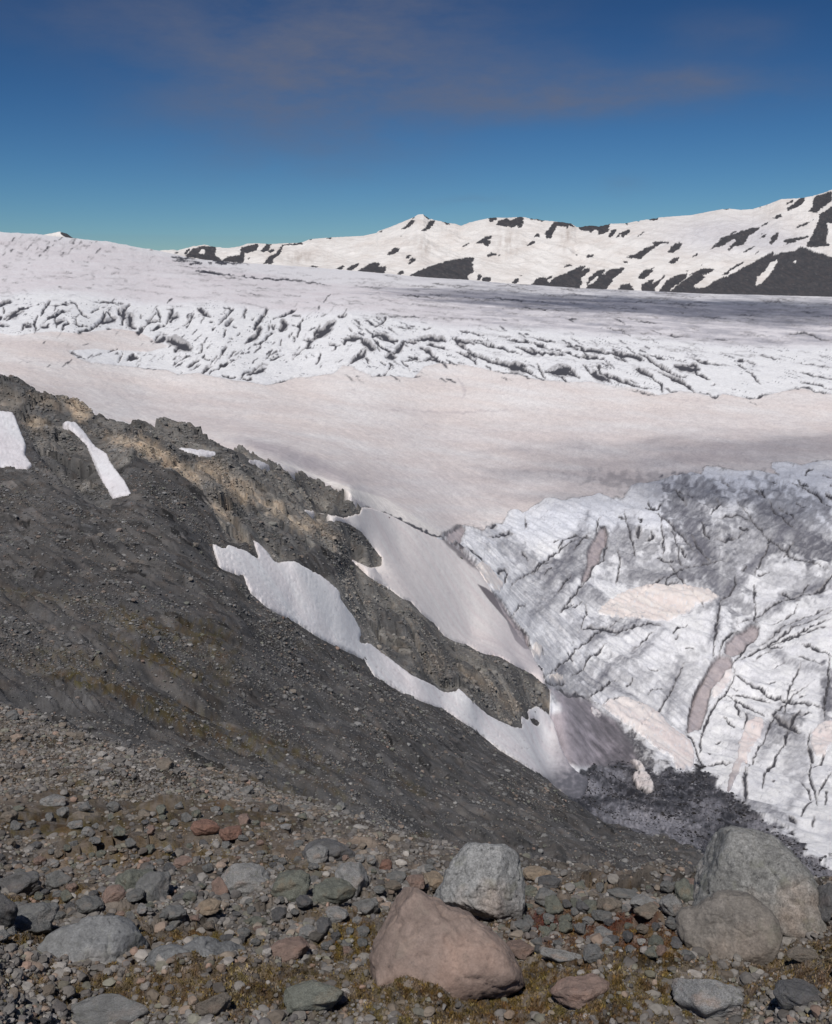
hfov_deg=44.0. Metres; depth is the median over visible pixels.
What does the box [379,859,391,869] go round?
rock
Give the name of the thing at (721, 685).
snow patch
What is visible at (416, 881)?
rock
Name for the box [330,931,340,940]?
stone
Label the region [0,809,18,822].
stone
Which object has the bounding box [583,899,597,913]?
rock
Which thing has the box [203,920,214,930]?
stone
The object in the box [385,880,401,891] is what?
stone
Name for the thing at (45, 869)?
stone
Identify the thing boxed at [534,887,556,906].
rock
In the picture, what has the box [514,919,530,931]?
rock
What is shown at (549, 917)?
stone
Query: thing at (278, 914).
rock
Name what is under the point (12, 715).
rock
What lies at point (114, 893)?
rock
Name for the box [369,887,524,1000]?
boulder
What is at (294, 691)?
scree blocks
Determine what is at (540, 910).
stone
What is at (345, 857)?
stone
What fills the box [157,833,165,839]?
stone
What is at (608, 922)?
stone
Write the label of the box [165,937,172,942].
stone
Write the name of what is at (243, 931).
stone
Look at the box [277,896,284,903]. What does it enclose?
stone
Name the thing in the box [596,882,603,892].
stone
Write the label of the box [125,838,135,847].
stone
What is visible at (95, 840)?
stone
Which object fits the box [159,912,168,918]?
stone
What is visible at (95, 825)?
stone
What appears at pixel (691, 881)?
stone
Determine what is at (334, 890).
rock
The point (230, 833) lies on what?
rock
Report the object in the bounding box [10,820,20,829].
stone
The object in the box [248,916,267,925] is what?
rock
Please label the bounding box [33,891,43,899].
stone
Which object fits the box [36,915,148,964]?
boulder
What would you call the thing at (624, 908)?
stone
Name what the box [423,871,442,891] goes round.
rock
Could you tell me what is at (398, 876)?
rock
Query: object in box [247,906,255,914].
stone
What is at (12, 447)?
snow patch
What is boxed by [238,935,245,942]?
stone
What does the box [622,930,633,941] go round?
stone
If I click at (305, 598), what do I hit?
snow patch
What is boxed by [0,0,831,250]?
sky
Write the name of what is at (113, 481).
snow patch
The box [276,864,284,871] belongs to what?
stone
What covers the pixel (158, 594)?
scree stones
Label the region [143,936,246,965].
boulder
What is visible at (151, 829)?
stone
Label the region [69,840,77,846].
stone
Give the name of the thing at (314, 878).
stone
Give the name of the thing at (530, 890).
stone
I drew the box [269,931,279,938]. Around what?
stone
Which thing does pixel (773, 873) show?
boulder
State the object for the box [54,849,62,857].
stone
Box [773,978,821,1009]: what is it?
rock
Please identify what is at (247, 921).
stone
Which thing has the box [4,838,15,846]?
stone
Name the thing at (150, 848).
stone
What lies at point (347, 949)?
stone
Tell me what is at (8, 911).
rock
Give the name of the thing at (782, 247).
mountain range
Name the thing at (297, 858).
stone
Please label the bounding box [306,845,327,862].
rock
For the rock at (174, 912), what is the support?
on the hillside
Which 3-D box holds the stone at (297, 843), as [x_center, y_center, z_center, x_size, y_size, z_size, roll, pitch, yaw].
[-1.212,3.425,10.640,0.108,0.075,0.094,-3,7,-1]
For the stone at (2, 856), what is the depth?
10.25 m
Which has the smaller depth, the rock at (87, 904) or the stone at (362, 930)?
the stone at (362, 930)
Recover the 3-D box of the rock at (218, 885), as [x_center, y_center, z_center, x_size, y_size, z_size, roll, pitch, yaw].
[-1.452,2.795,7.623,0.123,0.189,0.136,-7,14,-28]
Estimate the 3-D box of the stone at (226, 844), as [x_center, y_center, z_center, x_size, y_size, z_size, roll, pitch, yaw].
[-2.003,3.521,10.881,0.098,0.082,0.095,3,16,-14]
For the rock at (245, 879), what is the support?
on the hillside
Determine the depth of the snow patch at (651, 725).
466.71 m
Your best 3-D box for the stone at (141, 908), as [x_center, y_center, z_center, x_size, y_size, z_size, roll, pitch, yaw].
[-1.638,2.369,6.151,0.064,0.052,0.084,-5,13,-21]
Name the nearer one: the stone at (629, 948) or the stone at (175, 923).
the stone at (629, 948)
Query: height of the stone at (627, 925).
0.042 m
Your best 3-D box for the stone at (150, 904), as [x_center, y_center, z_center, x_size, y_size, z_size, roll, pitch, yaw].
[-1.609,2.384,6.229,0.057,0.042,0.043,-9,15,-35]
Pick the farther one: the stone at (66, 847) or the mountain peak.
the mountain peak
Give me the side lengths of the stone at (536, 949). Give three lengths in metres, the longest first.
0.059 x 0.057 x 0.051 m
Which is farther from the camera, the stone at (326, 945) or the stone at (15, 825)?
the stone at (15, 825)
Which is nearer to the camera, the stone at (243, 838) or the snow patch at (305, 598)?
the stone at (243, 838)
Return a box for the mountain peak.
[45,232,71,237]
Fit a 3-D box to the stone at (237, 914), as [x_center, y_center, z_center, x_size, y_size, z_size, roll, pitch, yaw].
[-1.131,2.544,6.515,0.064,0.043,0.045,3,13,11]
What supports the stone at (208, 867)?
on the hillside
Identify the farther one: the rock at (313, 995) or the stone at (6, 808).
the stone at (6, 808)
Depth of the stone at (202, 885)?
8.01 m
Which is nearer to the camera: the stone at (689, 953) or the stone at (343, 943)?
the stone at (689, 953)
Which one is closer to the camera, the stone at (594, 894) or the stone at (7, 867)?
the stone at (594, 894)
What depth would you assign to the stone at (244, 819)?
15.10 m
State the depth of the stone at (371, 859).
9.41 m
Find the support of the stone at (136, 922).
on the hillside
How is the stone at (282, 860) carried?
on the hillside
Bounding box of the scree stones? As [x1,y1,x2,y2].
[0,376,703,869]
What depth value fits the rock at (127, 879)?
7.32 m
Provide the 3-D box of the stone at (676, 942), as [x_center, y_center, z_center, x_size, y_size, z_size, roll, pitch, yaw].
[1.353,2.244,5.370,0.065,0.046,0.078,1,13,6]
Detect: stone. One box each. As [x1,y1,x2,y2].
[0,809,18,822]
[0,854,5,860]
[0,929,9,940]
[2,806,10,810]
[3,865,12,869]
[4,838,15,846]
[6,926,16,936]
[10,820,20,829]
[13,805,24,811]
[14,901,23,906]
[26,820,36,827]
[31,841,42,848]
[33,856,46,864]
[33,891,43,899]
[41,867,48,872]
[41,889,49,895]
[45,812,53,821]
[48,849,54,853]
[49,860,58,867]
[52,890,61,897]
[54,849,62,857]
[54,911,66,919]
[56,807,68,817]
[61,889,72,901]
[63,844,70,850]
[64,902,75,909]
[65,883,77,891]
[67,820,82,828]
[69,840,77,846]
[78,801,91,811]
[81,826,94,836]
[88,878,95,883]
[88,890,97,895]
[89,852,94,857]
[90,869,99,875]
[91,823,98,828]
[91,836,100,843]
[95,850,106,857]
[98,825,104,831]
[101,865,115,875]
[106,801,120,811]
[108,813,113,819]
[108,846,117,853]
[113,826,125,836]
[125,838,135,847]
[126,911,135,919]
[132,919,139,928]
[136,903,146,913]
[138,810,150,818]
[141,819,149,824]
[142,857,150,861]
[145,844,154,853]
[145,864,154,870]
[145,902,154,907]
[146,825,155,834]
[156,804,165,814]
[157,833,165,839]
[159,814,166,819]
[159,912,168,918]
[163,844,172,852]
[163,862,175,871]
[165,925,173,930]
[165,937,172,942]
[169,819,177,825]
[169,919,182,927]
[172,893,183,901]
[174,801,183,809]
[181,812,192,822]
[182,890,196,901]
[189,874,197,882]
[189,914,199,920]
[191,809,200,818]
[197,883,205,889]
[199,839,208,845]
[202,863,212,871]
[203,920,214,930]
[210,806,220,811]
[220,934,233,940]
[222,841,230,848]
[223,805,234,812]
[232,911,241,917]
[237,927,250,936]
[238,813,250,824]
[238,835,248,840]
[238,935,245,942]
[243,918,251,924]
[244,898,252,904]
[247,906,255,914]
[250,938,260,945]
[252,820,259,824]
[256,840,263,845]
[256,850,264,855]
[268,804,277,811]
[269,862,276,867]
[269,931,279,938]
[272,855,278,861]
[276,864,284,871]
[277,857,286,864]
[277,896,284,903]
[280,823,291,829]
[290,908,298,914]
[293,840,303,847]
[294,856,301,861]
[296,895,312,907]
[297,812,306,818]
[299,924,316,938]
[304,831,313,840]
[310,875,318,881]
[312,863,318,868]
[316,917,331,935]
[320,817,327,822]
[321,941,332,950]
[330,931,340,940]
[337,802,345,809]
[340,939,351,946]
[342,855,348,860]
[343,946,351,954]
[346,927,353,934]
[352,916,361,922]
[355,854,364,862]
[356,925,369,936]
[357,937,367,947]
[367,855,375,864]
[374,886,384,893]
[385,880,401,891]
[424,864,436,871]
[426,859,435,864]
[523,914,533,926]
[524,903,532,911]
[525,885,536,896]
[530,937,542,944]
[534,945,540,953]
[536,907,544,914]
[538,926,551,936]
[543,913,553,922]
[550,923,556,930]
[553,940,561,946]
[558,914,571,922]
[559,920,572,933]
[562,899,571,907]
[570,897,577,907]
[570,907,578,915]
[573,881,584,889]
[573,922,585,934]
[576,901,589,912]
[582,916,594,924]
[582,944,602,963]
[588,891,599,898]
[591,910,611,920]
[594,925,612,936]
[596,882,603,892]
[601,937,614,945]
[603,919,614,926]
[607,935,618,943]
[612,946,621,951]
[621,905,627,912]
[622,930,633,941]
[624,922,632,929]
[625,945,635,952]
[636,924,648,933]
[644,946,657,957]
[648,935,663,945]
[652,922,659,931]
[656,944,666,956]
[660,880,673,892]
[665,916,675,929]
[670,936,681,948]
[681,949,695,958]
[685,877,694,884]
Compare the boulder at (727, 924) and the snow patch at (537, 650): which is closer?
the boulder at (727, 924)
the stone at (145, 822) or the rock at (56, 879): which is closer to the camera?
the rock at (56, 879)
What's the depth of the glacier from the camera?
964.05 m
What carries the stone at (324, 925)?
on the hillside
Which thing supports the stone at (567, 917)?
on the hillside
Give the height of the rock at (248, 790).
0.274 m
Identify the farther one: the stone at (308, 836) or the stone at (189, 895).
the stone at (308, 836)
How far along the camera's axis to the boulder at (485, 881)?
6.43 m
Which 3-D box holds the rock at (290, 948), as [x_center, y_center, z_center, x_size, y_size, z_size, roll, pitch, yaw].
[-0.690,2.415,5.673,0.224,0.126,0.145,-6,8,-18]
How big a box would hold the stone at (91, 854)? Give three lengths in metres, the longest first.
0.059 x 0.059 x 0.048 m
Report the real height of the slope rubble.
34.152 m
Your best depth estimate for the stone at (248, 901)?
7.02 m
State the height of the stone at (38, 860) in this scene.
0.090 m
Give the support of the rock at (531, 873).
on the hillside
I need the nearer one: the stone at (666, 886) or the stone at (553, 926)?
the stone at (553, 926)
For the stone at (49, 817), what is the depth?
15.45 m
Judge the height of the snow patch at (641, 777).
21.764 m
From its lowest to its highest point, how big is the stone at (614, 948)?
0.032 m
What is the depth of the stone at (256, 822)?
14.91 m
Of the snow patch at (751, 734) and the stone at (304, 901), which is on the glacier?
the snow patch at (751, 734)
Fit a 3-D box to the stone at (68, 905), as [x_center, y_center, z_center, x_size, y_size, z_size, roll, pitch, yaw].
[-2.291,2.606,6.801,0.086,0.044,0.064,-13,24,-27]
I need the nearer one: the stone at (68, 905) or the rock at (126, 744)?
the stone at (68, 905)
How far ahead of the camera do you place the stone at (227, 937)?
5.89 m
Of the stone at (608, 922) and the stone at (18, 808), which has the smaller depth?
the stone at (608, 922)
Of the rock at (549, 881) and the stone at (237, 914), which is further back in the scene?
the rock at (549, 881)
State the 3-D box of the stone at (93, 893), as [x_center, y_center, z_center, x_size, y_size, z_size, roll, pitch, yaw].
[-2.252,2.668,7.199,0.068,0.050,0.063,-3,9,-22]
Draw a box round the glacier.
[0,232,831,876]
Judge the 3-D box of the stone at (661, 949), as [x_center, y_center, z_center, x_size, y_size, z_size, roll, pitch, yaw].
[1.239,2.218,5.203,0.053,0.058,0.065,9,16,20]
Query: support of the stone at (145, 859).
on the hillside
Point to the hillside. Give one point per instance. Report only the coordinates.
(230, 639)
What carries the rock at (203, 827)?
on the hillside
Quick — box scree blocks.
[0,375,696,867]
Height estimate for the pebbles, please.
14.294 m
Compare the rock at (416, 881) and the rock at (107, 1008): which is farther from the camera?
the rock at (416, 881)
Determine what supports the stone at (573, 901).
on the hillside
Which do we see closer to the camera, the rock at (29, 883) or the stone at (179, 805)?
the rock at (29, 883)
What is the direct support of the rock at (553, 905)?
on the hillside
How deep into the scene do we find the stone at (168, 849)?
9.77 m
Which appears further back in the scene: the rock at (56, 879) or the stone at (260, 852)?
the stone at (260, 852)
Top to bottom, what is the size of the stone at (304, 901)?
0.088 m
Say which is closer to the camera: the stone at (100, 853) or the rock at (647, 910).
the rock at (647, 910)
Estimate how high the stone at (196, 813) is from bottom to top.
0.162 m
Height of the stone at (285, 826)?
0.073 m
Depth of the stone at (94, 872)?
9.08 m
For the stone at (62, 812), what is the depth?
15.77 m
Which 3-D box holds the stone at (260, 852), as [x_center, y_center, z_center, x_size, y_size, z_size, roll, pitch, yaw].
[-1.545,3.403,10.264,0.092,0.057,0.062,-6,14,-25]
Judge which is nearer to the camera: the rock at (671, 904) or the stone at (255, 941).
the stone at (255, 941)
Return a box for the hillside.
[0,409,831,1023]
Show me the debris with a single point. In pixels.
(718, 819)
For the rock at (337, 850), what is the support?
on the hillside
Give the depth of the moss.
5.04 m
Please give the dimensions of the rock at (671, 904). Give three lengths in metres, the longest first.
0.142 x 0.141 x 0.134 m
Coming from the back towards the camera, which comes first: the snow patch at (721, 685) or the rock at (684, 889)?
the snow patch at (721, 685)
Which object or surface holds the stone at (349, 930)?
on the hillside
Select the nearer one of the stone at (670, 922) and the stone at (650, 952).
the stone at (650, 952)
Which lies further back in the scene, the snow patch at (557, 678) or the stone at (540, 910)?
the snow patch at (557, 678)
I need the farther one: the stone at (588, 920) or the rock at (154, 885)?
the rock at (154, 885)
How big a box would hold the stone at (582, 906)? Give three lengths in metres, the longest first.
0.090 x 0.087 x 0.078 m
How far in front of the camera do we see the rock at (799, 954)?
4.95 m
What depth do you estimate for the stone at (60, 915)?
6.57 m
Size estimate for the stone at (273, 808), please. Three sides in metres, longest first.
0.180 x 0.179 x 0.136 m
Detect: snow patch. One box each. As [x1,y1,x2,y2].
[0,411,31,469]
[62,421,130,498]
[179,447,215,456]
[212,541,587,798]
[249,459,269,471]
[476,561,504,592]
[531,642,542,659]
[549,673,563,685]
[591,707,601,717]
[598,583,719,621]
[602,696,694,770]
[630,759,654,793]
[711,668,733,697]
[727,716,763,791]
[810,720,831,757]
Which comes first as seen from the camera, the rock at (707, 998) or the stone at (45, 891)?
the rock at (707, 998)
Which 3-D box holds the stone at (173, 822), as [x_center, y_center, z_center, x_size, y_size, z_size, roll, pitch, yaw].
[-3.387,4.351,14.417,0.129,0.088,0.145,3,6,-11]
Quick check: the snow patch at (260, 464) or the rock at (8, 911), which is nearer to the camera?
the rock at (8, 911)
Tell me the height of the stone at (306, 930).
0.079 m
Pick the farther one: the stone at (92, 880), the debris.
the debris
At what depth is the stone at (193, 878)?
8.08 m
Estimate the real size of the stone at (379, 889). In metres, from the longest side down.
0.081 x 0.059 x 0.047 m
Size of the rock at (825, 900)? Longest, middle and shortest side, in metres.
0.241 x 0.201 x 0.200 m
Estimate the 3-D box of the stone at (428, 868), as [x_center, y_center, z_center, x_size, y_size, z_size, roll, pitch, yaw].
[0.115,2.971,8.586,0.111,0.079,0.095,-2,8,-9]
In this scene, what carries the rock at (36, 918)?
on the hillside
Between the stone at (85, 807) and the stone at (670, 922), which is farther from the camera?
the stone at (85, 807)
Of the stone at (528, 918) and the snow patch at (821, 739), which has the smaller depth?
the stone at (528, 918)
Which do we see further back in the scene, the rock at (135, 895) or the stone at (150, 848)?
the stone at (150, 848)
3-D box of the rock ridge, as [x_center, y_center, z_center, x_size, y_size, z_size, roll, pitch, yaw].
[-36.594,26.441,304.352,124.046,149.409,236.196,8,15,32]
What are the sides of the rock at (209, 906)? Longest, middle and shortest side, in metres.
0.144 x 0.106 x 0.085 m
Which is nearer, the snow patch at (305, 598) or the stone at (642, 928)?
the stone at (642, 928)
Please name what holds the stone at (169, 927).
on the hillside
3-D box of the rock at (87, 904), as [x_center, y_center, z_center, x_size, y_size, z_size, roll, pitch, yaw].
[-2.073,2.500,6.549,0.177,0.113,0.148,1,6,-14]
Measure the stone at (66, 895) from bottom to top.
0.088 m
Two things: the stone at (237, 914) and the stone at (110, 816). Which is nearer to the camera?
the stone at (237, 914)
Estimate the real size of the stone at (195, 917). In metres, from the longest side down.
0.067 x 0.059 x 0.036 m
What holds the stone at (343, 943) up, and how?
on the hillside
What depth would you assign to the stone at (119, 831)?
10.97 m
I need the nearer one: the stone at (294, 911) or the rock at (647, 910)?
the rock at (647, 910)
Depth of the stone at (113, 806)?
16.88 m
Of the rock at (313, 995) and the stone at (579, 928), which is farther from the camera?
the stone at (579, 928)
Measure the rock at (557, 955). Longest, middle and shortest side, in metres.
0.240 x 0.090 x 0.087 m
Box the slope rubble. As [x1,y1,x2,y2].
[0,702,637,869]
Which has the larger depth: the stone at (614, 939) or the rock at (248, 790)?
the rock at (248, 790)
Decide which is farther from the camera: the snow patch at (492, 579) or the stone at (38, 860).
the snow patch at (492, 579)
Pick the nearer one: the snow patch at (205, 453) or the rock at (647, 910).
the rock at (647, 910)
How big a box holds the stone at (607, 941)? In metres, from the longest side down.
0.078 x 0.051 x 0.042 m
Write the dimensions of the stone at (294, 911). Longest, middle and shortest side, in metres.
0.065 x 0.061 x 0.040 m
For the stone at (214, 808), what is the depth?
16.20 m
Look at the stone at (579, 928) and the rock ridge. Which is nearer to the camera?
the stone at (579, 928)
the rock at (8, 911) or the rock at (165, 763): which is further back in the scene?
the rock at (165, 763)
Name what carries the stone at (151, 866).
on the hillside
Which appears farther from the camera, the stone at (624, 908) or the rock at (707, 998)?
the stone at (624, 908)
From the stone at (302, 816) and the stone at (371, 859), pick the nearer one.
the stone at (371, 859)
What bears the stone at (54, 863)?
on the hillside
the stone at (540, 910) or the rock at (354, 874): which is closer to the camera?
the stone at (540, 910)
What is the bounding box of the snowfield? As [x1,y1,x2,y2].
[304,507,545,684]
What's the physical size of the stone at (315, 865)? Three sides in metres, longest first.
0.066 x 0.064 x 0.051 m
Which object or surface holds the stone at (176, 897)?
on the hillside
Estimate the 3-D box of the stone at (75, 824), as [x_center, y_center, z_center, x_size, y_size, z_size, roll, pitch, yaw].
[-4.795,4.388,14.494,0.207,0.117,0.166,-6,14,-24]
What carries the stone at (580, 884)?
on the hillside
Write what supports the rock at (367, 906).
on the hillside
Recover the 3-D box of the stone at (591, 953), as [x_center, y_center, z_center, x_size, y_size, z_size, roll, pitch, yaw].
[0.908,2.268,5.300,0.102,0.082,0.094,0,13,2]
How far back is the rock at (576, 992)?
4.91 m
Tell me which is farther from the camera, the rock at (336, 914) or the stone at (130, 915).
the rock at (336, 914)
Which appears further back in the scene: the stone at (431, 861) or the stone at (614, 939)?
the stone at (431, 861)
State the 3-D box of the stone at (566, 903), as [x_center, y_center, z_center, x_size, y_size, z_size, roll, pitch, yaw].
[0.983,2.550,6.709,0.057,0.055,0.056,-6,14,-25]
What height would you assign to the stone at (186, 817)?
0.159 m
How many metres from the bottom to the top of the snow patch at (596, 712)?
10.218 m
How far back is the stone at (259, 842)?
10.39 m
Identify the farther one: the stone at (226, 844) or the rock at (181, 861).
the stone at (226, 844)
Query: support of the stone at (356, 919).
on the hillside
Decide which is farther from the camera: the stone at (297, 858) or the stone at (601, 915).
the stone at (297, 858)
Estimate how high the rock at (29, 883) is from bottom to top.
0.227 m
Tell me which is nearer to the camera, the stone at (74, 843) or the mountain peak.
the stone at (74, 843)
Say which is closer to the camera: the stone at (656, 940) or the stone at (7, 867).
the stone at (656, 940)
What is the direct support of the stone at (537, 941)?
on the hillside
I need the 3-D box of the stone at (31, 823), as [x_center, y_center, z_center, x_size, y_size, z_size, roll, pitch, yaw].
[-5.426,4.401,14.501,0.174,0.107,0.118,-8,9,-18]
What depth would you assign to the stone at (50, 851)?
10.51 m
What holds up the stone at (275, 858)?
on the hillside
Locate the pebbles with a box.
[0,761,831,1023]
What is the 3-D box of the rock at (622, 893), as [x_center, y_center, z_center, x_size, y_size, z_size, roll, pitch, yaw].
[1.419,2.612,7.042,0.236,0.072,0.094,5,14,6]
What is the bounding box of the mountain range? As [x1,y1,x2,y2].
[160,190,831,296]
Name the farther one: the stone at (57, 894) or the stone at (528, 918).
the stone at (57, 894)
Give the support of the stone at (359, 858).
on the hillside
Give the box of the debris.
[578,752,831,876]
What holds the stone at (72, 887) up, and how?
on the hillside
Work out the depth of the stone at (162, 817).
14.96 m
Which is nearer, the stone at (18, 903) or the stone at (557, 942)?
the stone at (557, 942)
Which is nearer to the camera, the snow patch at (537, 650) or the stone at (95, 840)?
the stone at (95, 840)
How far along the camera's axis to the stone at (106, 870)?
9.12 m
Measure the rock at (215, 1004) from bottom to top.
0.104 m
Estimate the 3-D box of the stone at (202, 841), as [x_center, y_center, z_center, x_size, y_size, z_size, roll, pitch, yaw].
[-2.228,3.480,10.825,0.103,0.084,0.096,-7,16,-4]
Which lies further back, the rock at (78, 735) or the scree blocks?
the scree blocks
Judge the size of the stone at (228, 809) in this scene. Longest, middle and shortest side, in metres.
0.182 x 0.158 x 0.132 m
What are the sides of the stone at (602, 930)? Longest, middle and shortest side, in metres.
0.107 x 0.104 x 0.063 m
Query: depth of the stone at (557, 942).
5.72 m
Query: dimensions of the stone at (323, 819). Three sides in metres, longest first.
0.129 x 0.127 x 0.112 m
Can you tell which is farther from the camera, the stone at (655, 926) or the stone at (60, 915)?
the stone at (60, 915)
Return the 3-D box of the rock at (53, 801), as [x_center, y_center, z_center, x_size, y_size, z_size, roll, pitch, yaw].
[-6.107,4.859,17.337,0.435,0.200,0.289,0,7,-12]
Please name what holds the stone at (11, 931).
on the hillside
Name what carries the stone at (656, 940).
on the hillside
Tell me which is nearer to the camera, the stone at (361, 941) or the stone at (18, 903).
the stone at (361, 941)
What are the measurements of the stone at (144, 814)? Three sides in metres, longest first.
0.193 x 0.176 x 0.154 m
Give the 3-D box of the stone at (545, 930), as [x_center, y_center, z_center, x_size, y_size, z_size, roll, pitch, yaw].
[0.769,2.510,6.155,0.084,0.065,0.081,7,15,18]
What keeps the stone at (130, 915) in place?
on the hillside
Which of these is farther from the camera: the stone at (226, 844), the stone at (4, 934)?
the stone at (226, 844)
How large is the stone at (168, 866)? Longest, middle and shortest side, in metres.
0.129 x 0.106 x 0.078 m
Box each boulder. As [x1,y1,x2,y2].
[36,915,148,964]
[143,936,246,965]
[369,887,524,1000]
[433,842,525,920]
[675,889,782,965]
[692,825,826,939]
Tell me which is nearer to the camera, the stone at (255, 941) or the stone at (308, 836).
the stone at (255, 941)
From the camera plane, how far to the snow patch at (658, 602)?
629.18 m
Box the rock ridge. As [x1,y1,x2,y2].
[0,374,549,727]
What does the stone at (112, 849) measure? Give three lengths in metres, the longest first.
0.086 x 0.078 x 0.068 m
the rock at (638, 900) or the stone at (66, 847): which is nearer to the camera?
the rock at (638, 900)
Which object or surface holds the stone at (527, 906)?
on the hillside
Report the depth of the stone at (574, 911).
6.43 m
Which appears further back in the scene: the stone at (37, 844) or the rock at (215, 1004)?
the stone at (37, 844)
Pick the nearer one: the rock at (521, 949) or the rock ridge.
the rock at (521, 949)
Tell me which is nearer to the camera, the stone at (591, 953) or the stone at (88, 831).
the stone at (591, 953)
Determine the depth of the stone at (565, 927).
6.24 m
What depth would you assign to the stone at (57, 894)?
7.21 m
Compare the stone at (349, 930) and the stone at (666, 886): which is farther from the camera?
the stone at (666, 886)
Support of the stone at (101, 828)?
on the hillside
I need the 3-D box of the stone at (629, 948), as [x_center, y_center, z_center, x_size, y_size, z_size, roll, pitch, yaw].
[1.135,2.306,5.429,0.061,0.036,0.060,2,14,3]
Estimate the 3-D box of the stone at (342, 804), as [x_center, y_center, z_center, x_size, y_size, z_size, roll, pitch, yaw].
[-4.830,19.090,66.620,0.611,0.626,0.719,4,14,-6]
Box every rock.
[0,871,41,896]
[0,893,17,928]
[5,710,18,720]
[14,902,59,934]
[39,796,65,805]
[45,870,71,889]
[69,732,84,739]
[71,993,148,1023]
[75,895,103,912]
[102,884,126,902]
[115,868,152,890]
[121,741,131,747]
[126,888,144,901]
[135,871,170,903]
[156,758,174,769]
[161,905,185,919]
[173,855,192,868]
[190,819,219,835]
[195,992,230,1015]
[198,898,221,915]
[211,877,228,894]
[219,825,241,840]
[221,863,269,896]
[239,786,253,794]
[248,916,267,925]
[269,936,309,962]
[270,870,310,902]
[271,907,287,922]
[283,980,343,1016]
[302,838,354,860]
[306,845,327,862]
[312,877,355,904]
[325,906,348,921]
[334,862,367,899]
[352,898,378,915]
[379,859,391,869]
[385,870,406,883]
[405,874,424,888]
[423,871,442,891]
[507,939,533,960]
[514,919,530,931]
[523,865,550,881]
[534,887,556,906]
[538,875,560,888]
[539,947,581,962]
[544,895,563,914]
[550,973,609,1009]
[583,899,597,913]
[596,897,621,912]
[607,888,637,898]
[629,894,656,907]
[633,902,659,918]
[637,938,645,944]
[659,894,682,915]
[671,978,743,1019]
[674,877,693,902]
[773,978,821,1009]
[786,946,819,961]
[817,882,831,922]
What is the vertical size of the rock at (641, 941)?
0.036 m
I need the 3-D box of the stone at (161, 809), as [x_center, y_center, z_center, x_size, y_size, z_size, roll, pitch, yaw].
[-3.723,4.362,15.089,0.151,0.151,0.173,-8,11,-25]
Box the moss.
[0,828,831,1023]
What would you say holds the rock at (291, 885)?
on the hillside
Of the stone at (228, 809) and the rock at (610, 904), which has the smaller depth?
the rock at (610, 904)
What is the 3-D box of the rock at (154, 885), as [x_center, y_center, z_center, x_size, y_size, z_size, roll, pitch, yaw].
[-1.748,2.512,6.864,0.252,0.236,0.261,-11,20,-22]
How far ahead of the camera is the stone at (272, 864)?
8.65 m

